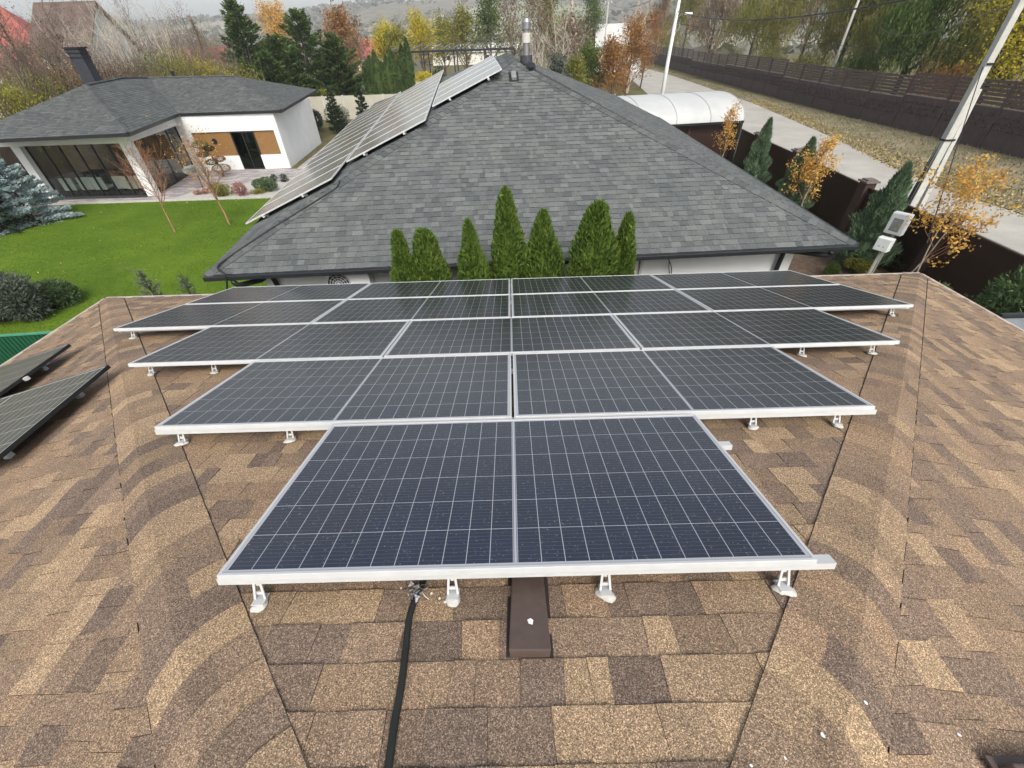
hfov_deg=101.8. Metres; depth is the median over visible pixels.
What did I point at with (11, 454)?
mounting rail
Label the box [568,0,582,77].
braced pole
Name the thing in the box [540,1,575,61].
bare tree
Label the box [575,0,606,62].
autumn tree
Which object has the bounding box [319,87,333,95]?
garden bush
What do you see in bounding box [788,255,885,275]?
side gravel
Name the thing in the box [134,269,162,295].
pine sapling
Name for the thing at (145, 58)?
scrub bush
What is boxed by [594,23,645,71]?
house
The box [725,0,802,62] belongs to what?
willow
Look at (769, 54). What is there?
roadside bush
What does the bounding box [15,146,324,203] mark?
patio
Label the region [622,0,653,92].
bare tree
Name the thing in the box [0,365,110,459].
solar panel
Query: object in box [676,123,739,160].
brown gate
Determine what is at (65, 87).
scrub bush
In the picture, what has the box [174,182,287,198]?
gravel bed
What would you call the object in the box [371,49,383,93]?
hedge thuja
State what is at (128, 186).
lounge chair
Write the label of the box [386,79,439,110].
solar panel
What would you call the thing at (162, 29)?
bare tree
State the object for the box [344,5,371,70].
autumn tree
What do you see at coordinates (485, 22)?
autumn tree
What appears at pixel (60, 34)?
bare tree
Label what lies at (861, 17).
willow
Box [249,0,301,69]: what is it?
autumn tree
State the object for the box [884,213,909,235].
door
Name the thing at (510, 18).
autumn tree
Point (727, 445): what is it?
mounting rail
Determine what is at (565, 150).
grey roofed house
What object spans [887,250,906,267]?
bed shrub
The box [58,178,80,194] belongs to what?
lounge chair
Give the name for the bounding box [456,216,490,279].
thuja
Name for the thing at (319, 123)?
garden bush
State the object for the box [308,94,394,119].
concrete fence
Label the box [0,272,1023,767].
brown shingled house
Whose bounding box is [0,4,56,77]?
bare tree
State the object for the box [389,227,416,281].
thuja
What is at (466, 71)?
solar panel
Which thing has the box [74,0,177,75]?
bare tree
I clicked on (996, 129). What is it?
concrete panel fence
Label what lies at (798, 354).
mounting rail
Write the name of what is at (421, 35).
autumn tree
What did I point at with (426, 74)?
golden bush
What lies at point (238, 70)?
scrub bush
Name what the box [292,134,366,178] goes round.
solar panel
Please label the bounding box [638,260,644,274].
cable trunking
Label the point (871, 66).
roadside bush
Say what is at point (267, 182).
mugo pine
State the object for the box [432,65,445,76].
dark bush
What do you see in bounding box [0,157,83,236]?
blue spruce
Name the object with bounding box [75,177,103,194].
lounge chair
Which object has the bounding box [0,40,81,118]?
scrub bush
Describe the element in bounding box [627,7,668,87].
cherry tree
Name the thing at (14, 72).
bare tree
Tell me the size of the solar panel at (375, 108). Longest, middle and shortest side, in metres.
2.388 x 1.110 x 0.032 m
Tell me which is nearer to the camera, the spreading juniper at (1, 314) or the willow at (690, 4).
the spreading juniper at (1, 314)
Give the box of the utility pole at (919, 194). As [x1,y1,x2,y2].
[907,0,1023,209]
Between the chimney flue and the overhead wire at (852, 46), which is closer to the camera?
the chimney flue
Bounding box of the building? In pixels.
[432,43,519,65]
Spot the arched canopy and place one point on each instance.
(687, 108)
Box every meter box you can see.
[867,235,895,273]
[870,211,914,273]
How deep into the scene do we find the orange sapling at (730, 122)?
20.34 m
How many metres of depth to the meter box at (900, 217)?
11.26 m
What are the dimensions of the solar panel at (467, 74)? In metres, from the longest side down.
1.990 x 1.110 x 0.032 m
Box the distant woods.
[20,0,966,74]
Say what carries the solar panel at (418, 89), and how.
attached to the mounting rail
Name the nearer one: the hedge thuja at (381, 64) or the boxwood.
the boxwood
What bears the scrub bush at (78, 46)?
on the ground at (386, 12)
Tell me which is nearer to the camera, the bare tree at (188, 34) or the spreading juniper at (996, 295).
the spreading juniper at (996, 295)
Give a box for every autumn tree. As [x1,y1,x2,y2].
[146,116,230,224]
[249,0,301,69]
[311,0,368,75]
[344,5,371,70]
[365,14,395,62]
[379,21,412,60]
[401,5,451,77]
[427,7,463,75]
[434,0,481,68]
[463,0,522,62]
[483,0,535,56]
[494,0,557,63]
[528,0,579,64]
[539,2,597,65]
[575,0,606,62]
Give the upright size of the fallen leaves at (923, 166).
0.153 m
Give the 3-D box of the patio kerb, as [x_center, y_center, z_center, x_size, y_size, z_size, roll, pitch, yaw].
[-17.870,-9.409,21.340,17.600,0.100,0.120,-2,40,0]
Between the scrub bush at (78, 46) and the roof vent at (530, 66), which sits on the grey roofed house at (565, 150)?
the roof vent at (530, 66)
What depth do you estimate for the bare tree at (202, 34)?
61.08 m
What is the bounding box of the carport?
[998,312,1023,329]
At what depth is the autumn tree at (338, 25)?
64.56 m
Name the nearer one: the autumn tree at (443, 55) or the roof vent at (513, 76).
the roof vent at (513, 76)
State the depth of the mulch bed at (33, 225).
19.79 m
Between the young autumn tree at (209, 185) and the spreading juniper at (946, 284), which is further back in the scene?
the young autumn tree at (209, 185)
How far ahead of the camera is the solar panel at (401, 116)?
11.93 m
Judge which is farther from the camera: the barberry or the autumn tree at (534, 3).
the autumn tree at (534, 3)
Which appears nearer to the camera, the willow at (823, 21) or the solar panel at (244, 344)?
the solar panel at (244, 344)
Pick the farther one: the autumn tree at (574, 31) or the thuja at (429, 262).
the autumn tree at (574, 31)
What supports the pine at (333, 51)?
on the ground at (386, 12)
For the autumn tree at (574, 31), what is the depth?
50.92 m
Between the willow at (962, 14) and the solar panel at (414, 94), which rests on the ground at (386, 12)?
the willow at (962, 14)
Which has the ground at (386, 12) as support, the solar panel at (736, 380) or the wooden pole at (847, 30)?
the wooden pole at (847, 30)
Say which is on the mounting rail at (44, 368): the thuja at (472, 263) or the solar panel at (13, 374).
the solar panel at (13, 374)
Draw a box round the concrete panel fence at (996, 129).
[644,44,1023,158]
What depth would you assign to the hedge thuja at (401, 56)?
45.94 m
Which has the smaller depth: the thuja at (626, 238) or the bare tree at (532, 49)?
the thuja at (626, 238)
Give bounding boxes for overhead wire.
[677,23,1023,56]
[678,0,907,20]
[876,3,1013,35]
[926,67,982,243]
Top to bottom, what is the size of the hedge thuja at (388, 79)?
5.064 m
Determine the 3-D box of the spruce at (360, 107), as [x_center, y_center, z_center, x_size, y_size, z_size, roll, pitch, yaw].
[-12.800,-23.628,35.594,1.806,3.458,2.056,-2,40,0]
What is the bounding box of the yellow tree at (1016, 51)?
[946,0,1023,109]
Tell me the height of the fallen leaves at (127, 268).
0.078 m
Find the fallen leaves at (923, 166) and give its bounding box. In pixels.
[749,100,1023,216]
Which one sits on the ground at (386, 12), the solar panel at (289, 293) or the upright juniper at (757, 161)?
the upright juniper at (757, 161)
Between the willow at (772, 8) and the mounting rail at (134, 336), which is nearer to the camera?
the mounting rail at (134, 336)
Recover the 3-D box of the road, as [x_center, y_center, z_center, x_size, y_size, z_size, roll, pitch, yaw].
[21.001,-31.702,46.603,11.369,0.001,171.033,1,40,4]
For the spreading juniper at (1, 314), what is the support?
on the lawn at (162, 244)
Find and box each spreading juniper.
[0,270,54,322]
[0,271,27,322]
[26,277,82,307]
[939,281,978,302]
[972,264,1023,313]
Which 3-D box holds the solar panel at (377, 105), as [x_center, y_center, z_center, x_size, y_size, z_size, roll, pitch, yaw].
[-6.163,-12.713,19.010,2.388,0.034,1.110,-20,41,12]
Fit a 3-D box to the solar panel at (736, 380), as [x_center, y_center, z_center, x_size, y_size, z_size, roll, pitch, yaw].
[1.056,-0.046,2.893,2.094,0.031,1.044,-2,25,0]
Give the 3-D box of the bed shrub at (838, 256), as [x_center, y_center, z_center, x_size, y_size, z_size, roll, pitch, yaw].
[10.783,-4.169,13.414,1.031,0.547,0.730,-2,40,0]
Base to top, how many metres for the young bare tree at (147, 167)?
3.582 m
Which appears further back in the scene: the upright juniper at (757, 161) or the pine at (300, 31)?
the pine at (300, 31)
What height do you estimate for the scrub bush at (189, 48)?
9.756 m
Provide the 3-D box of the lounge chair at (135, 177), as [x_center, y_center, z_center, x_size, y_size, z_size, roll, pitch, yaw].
[-19.746,-10.898,22.518,0.660,0.860,0.650,-4,40,-3]
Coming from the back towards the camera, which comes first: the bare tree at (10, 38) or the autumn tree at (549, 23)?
the autumn tree at (549, 23)
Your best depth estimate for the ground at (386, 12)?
659.69 m
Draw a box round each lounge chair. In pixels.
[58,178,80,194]
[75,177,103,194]
[89,177,116,193]
[111,176,136,192]
[120,176,140,192]
[133,175,160,192]
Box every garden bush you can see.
[312,109,323,129]
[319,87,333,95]
[323,104,350,130]
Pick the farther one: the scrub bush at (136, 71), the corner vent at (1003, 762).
the scrub bush at (136, 71)
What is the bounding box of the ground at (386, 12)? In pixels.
[24,0,1023,272]
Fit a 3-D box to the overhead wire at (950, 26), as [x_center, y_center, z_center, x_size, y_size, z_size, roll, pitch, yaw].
[21.317,-19.301,22.290,0.026,0.983,35.644,18,44,22]
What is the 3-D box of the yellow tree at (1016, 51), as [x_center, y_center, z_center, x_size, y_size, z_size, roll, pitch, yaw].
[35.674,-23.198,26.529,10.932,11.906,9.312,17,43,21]
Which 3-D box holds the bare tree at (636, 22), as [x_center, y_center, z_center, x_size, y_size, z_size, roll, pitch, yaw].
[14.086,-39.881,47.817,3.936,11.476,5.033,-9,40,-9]
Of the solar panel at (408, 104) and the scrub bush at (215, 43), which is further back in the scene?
the scrub bush at (215, 43)
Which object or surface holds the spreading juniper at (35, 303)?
on the lawn at (162, 244)
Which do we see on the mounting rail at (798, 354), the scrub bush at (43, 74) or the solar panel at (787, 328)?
the solar panel at (787, 328)
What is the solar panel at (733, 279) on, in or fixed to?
attached to the mounting rail
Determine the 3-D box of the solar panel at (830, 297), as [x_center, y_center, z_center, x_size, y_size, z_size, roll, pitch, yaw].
[3.149,-1.004,4.828,2.094,0.031,1.044,-2,25,0]
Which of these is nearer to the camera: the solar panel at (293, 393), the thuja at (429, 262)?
the solar panel at (293, 393)
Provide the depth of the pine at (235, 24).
44.24 m
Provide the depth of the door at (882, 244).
11.09 m
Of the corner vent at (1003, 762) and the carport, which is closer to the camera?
the corner vent at (1003, 762)
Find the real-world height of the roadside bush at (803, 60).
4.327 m
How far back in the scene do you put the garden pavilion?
24.89 m
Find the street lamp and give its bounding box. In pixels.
[661,0,692,93]
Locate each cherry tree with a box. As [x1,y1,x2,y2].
[588,29,636,95]
[599,7,656,94]
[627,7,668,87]
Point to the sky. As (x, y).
(203, 7)
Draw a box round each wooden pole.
[603,1,611,57]
[827,0,859,80]
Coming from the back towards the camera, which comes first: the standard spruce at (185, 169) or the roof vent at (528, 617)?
the standard spruce at (185, 169)
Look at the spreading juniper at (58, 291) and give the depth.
12.56 m
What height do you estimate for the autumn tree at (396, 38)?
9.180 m
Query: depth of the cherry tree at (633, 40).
42.84 m
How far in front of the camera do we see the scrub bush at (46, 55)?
41.36 m
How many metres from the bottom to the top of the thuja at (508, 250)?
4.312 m
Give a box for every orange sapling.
[713,100,744,156]
[781,134,843,205]
[894,154,1020,271]
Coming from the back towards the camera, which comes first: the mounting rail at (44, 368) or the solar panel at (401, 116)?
the solar panel at (401, 116)
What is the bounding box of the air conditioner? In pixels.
[326,274,374,283]
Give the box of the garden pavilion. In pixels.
[0,47,320,200]
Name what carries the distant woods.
on the ground at (386, 12)
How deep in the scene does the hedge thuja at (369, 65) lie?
46.30 m
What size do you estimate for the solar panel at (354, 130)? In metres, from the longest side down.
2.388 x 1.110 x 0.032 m
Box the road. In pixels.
[629,68,1023,253]
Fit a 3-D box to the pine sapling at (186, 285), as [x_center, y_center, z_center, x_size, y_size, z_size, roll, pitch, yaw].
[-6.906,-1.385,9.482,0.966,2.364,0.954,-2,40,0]
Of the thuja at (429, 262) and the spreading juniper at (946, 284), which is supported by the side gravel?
the spreading juniper at (946, 284)
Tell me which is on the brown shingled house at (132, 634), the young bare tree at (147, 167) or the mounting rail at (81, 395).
the mounting rail at (81, 395)
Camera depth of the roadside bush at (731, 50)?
70.53 m
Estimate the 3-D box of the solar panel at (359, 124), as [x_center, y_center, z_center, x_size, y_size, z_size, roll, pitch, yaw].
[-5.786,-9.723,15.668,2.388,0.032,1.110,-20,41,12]
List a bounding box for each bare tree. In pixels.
[0,0,68,108]
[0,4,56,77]
[0,50,52,107]
[2,3,82,95]
[13,1,120,85]
[17,0,115,75]
[70,0,157,76]
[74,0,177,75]
[87,0,187,69]
[97,138,175,232]
[106,0,156,74]
[119,264,161,295]
[121,10,195,74]
[156,0,216,65]
[184,10,220,63]
[189,17,219,72]
[529,19,552,68]
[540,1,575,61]
[613,0,655,94]
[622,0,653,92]
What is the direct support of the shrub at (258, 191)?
on the gravel bed at (249, 186)
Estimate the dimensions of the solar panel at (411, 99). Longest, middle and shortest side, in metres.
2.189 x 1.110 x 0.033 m
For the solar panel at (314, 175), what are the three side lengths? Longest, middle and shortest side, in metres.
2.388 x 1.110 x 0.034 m
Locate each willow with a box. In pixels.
[643,0,682,50]
[650,0,711,54]
[684,0,744,60]
[713,0,817,70]
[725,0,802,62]
[789,0,850,65]
[800,0,881,83]
[803,0,903,84]
[835,0,993,94]
[904,0,1013,93]
[914,0,1023,103]
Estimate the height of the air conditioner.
0.600 m
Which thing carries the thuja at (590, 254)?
on the ground at (386, 12)
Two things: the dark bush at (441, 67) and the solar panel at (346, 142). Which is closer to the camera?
the solar panel at (346, 142)
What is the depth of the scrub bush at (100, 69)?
31.70 m
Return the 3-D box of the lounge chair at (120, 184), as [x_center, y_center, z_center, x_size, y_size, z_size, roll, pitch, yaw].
[-21.045,-10.860,22.525,0.660,0.860,0.650,-6,40,-4]
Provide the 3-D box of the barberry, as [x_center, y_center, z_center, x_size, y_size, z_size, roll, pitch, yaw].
[-14.198,-10.156,21.658,0.720,0.699,1.112,-29,47,-29]
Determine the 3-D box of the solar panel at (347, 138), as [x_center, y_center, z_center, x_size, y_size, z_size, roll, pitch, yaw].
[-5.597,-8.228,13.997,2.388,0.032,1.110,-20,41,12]
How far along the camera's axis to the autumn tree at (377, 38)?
70.56 m
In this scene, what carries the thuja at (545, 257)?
on the ground at (386, 12)
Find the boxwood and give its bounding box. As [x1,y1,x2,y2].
[210,182,233,196]
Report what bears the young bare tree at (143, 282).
on the lawn at (162, 244)
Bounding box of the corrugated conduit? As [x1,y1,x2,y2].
[384,580,428,767]
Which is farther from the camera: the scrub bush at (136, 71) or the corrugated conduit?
the scrub bush at (136, 71)
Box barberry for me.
[231,181,248,195]
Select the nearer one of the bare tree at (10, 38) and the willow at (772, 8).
the bare tree at (10, 38)
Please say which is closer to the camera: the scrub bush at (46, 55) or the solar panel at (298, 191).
the solar panel at (298, 191)
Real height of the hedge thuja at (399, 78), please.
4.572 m
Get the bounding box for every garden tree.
[544,42,573,77]
[562,51,592,84]
[574,38,607,89]
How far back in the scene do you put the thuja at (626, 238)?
6.76 m
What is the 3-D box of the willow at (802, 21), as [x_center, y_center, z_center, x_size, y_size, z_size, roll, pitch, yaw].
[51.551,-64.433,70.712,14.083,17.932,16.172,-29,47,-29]
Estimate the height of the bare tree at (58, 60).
8.630 m
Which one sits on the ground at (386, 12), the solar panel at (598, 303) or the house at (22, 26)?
the house at (22, 26)
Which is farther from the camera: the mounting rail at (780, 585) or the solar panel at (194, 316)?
the solar panel at (194, 316)
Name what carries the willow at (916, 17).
on the ground at (386, 12)
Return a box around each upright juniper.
[743,116,772,183]
[775,136,817,209]
[837,160,913,269]
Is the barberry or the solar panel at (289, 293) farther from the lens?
the barberry
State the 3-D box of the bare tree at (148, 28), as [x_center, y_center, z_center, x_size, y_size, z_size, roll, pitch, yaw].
[-31.674,-29.124,38.615,6.128,9.088,7.537,-15,41,-15]
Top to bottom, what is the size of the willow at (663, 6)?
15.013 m
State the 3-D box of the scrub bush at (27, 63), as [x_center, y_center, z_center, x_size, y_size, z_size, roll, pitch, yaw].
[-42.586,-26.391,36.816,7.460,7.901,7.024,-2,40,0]
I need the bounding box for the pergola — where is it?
[391,41,517,72]
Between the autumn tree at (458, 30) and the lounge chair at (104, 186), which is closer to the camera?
the lounge chair at (104, 186)
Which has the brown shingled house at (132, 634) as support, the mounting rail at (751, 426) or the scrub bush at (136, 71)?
the mounting rail at (751, 426)
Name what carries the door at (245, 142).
in the garden pavilion
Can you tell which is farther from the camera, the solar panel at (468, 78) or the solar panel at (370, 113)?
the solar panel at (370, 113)
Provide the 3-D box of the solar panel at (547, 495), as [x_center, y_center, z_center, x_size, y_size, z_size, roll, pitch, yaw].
[0.010,0.434,1.927,2.094,0.031,1.044,-2,25,0]
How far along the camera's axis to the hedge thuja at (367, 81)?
46.68 m
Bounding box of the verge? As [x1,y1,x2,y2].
[647,67,1023,212]
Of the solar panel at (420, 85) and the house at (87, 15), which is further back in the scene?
the house at (87, 15)
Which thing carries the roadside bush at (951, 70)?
on the ground at (386, 12)
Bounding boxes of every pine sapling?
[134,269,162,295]
[176,275,195,294]
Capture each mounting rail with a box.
[3,451,15,459]
[39,362,48,371]
[76,392,85,398]
[119,307,908,338]
[147,344,894,375]
[155,409,876,445]
[216,554,836,612]
[718,441,732,449]
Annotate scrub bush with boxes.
[0,34,71,113]
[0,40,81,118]
[0,41,113,110]
[0,42,74,161]
[3,22,87,83]
[5,48,107,93]
[21,18,132,83]
[49,35,140,81]
[96,29,208,76]
[97,30,173,78]
[100,9,230,73]
[121,28,237,76]
[123,0,195,69]
[130,31,263,77]
[177,39,264,80]
[186,19,254,77]
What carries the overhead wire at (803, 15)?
attached to the street lamp
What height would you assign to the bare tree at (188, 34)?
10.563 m
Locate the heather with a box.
[192,189,203,194]
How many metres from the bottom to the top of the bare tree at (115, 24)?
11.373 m
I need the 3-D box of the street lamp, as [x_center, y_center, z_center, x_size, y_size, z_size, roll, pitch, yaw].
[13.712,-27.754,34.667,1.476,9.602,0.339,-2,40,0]
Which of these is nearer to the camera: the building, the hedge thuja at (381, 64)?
the hedge thuja at (381, 64)
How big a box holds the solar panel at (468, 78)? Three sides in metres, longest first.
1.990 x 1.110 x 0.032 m
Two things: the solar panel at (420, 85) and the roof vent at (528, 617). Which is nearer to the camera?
the roof vent at (528, 617)
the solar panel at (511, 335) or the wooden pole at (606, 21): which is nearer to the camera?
the solar panel at (511, 335)
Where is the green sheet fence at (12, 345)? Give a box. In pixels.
[0,331,51,364]
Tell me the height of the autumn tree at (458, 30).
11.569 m
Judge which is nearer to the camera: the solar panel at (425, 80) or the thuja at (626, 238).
the thuja at (626, 238)
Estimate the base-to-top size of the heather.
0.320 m
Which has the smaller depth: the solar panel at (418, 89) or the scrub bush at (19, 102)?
the solar panel at (418, 89)
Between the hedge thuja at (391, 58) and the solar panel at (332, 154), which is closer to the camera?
the solar panel at (332, 154)
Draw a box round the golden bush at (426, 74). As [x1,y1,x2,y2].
[415,70,431,81]
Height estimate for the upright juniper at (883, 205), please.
3.204 m
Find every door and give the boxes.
[229,131,265,168]
[873,237,890,251]
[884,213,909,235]
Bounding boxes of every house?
[0,7,42,116]
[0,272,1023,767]
[28,1,143,77]
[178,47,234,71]
[202,52,859,286]
[355,36,393,70]
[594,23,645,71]
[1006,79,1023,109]
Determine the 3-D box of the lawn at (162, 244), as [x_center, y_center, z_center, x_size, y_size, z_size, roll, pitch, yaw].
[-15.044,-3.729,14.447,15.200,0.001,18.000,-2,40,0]
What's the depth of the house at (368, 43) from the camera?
115.16 m
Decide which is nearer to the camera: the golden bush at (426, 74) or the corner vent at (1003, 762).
the corner vent at (1003, 762)
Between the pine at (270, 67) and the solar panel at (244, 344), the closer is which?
the solar panel at (244, 344)
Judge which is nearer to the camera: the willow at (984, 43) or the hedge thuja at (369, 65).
the willow at (984, 43)
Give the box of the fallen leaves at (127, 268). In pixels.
[5,202,242,330]
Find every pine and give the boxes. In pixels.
[191,140,230,176]
[217,0,264,78]
[251,176,277,191]
[252,50,293,85]
[255,33,325,96]
[272,7,351,96]
[315,31,366,95]
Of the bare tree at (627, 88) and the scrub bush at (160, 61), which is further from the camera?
the bare tree at (627, 88)
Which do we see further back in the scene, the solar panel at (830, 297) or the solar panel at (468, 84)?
the solar panel at (468, 84)
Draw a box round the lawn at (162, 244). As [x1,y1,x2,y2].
[0,198,268,333]
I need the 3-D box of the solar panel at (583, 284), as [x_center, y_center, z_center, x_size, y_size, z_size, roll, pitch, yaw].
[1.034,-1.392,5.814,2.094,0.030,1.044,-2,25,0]
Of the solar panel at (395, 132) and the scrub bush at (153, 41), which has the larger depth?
the scrub bush at (153, 41)
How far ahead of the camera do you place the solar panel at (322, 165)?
11.46 m
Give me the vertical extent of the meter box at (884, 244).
1.670 m
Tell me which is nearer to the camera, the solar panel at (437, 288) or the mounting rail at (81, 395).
the mounting rail at (81, 395)
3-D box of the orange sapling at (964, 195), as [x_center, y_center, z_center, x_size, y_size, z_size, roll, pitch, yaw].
[10.716,-3.690,10.470,2.108,3.728,1.653,-2,40,0]
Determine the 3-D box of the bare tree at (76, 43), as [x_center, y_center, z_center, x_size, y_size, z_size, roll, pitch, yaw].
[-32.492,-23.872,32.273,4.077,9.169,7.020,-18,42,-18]
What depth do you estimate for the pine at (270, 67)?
42.09 m
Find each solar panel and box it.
[0,344,70,396]
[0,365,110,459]
[113,300,344,330]
[128,321,409,366]
[154,354,511,430]
[186,283,370,303]
[217,414,816,581]
[246,165,342,223]
[264,153,351,205]
[278,143,359,191]
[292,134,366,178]
[302,126,372,168]
[312,295,510,322]
[314,120,377,157]
[322,114,382,149]
[329,108,387,142]
[335,103,391,136]
[343,99,394,129]
[346,111,428,161]
[348,279,509,298]
[349,95,397,123]
[353,92,400,119]
[355,104,430,149]
[363,98,433,139]
[370,92,435,130]
[376,87,436,123]
[382,83,438,116]
[384,314,639,356]
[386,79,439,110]
[390,75,441,105]
[394,72,442,100]
[398,69,443,96]
[432,65,501,106]
[435,61,498,98]
[437,58,496,92]
[438,55,494,87]
[511,274,674,293]
[511,290,710,316]
[513,346,875,418]
[613,308,899,349]
[651,270,838,289]
[677,284,913,310]
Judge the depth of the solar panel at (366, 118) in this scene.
16.48 m
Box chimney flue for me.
[520,18,531,65]
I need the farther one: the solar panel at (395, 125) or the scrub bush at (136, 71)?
the scrub bush at (136, 71)
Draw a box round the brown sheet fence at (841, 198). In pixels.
[732,129,1023,314]
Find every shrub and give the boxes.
[249,188,267,194]
[278,174,288,181]
[823,262,840,274]
[830,251,849,263]
[843,257,876,273]
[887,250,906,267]
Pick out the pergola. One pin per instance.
(453, 50)
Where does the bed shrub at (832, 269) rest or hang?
on the side gravel
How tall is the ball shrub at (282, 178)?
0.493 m
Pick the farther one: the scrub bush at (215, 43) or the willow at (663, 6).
the willow at (663, 6)
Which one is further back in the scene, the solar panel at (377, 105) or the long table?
the long table
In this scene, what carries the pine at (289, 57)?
on the ground at (386, 12)
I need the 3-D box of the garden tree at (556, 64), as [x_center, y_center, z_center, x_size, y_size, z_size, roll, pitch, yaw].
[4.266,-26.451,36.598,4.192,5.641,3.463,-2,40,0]
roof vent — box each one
[506,577,553,657]
[508,71,518,81]
[525,62,535,70]
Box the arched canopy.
[618,91,744,161]
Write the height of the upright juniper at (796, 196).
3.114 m
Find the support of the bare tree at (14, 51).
on the ground at (386, 12)
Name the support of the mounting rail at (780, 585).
on the brown shingled house at (132, 634)
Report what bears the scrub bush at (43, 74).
on the ground at (386, 12)
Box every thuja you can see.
[361,61,373,94]
[366,54,377,94]
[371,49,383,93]
[379,60,387,93]
[383,54,394,93]
[387,49,399,93]
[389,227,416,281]
[394,59,405,92]
[397,42,408,89]
[403,37,415,87]
[411,226,452,281]
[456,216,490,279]
[490,185,527,283]
[522,207,565,277]
[566,198,620,276]
[608,211,637,275]
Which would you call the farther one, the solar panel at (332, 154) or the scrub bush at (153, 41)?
the scrub bush at (153, 41)
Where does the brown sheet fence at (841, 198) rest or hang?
on the ground at (386, 12)
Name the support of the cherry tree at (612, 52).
on the ground at (386, 12)
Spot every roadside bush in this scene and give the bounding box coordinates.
[713,39,746,64]
[749,42,787,72]
[786,49,836,82]
[827,46,887,91]
[904,60,979,100]
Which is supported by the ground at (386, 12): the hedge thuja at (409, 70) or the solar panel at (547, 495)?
the hedge thuja at (409, 70)
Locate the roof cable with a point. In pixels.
(265, 232)
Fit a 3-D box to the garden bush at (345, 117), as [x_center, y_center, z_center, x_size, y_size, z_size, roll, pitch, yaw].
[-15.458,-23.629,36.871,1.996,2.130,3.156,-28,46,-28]
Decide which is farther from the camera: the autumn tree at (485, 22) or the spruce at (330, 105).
the autumn tree at (485, 22)
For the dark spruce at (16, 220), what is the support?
on the mulch bed at (33, 225)
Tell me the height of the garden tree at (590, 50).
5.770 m
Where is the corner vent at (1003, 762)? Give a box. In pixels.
[983,756,1023,767]
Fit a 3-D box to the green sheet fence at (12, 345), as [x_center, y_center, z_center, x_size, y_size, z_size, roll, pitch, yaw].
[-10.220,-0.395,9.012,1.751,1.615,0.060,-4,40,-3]
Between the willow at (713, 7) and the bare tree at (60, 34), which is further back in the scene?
the willow at (713, 7)
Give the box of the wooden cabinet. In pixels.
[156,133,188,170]
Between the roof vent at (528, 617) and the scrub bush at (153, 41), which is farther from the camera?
the scrub bush at (153, 41)
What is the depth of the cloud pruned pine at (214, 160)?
24.26 m
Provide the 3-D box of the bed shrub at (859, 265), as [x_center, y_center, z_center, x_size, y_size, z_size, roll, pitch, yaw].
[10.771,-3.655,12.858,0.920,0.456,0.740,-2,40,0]
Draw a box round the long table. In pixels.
[79,167,171,185]
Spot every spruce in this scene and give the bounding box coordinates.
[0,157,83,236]
[0,195,40,233]
[182,165,205,187]
[325,87,347,133]
[354,83,368,114]
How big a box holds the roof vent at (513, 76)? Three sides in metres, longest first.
0.420 x 0.250 x 0.082 m
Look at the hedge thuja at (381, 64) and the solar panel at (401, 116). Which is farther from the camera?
the hedge thuja at (381, 64)
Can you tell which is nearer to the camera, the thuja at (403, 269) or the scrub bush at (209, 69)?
the thuja at (403, 269)
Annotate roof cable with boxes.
[216,180,339,288]
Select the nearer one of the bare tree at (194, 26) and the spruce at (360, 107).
the spruce at (360, 107)
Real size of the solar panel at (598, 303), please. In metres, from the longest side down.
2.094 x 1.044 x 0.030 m
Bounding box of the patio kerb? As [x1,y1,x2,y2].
[21,196,272,205]
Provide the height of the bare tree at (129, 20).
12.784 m
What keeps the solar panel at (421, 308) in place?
on the mounting rail at (134, 336)
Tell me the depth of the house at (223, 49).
99.36 m
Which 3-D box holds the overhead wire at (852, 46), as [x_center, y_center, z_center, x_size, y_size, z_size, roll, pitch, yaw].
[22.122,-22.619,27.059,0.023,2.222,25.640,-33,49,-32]
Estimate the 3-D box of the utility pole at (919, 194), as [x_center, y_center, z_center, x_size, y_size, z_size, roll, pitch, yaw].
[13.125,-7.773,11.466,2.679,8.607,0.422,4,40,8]
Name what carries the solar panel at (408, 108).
attached to the mounting rail
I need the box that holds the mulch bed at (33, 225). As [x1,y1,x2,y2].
[0,205,65,232]
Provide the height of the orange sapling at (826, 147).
3.248 m
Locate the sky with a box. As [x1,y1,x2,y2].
[0,0,416,19]

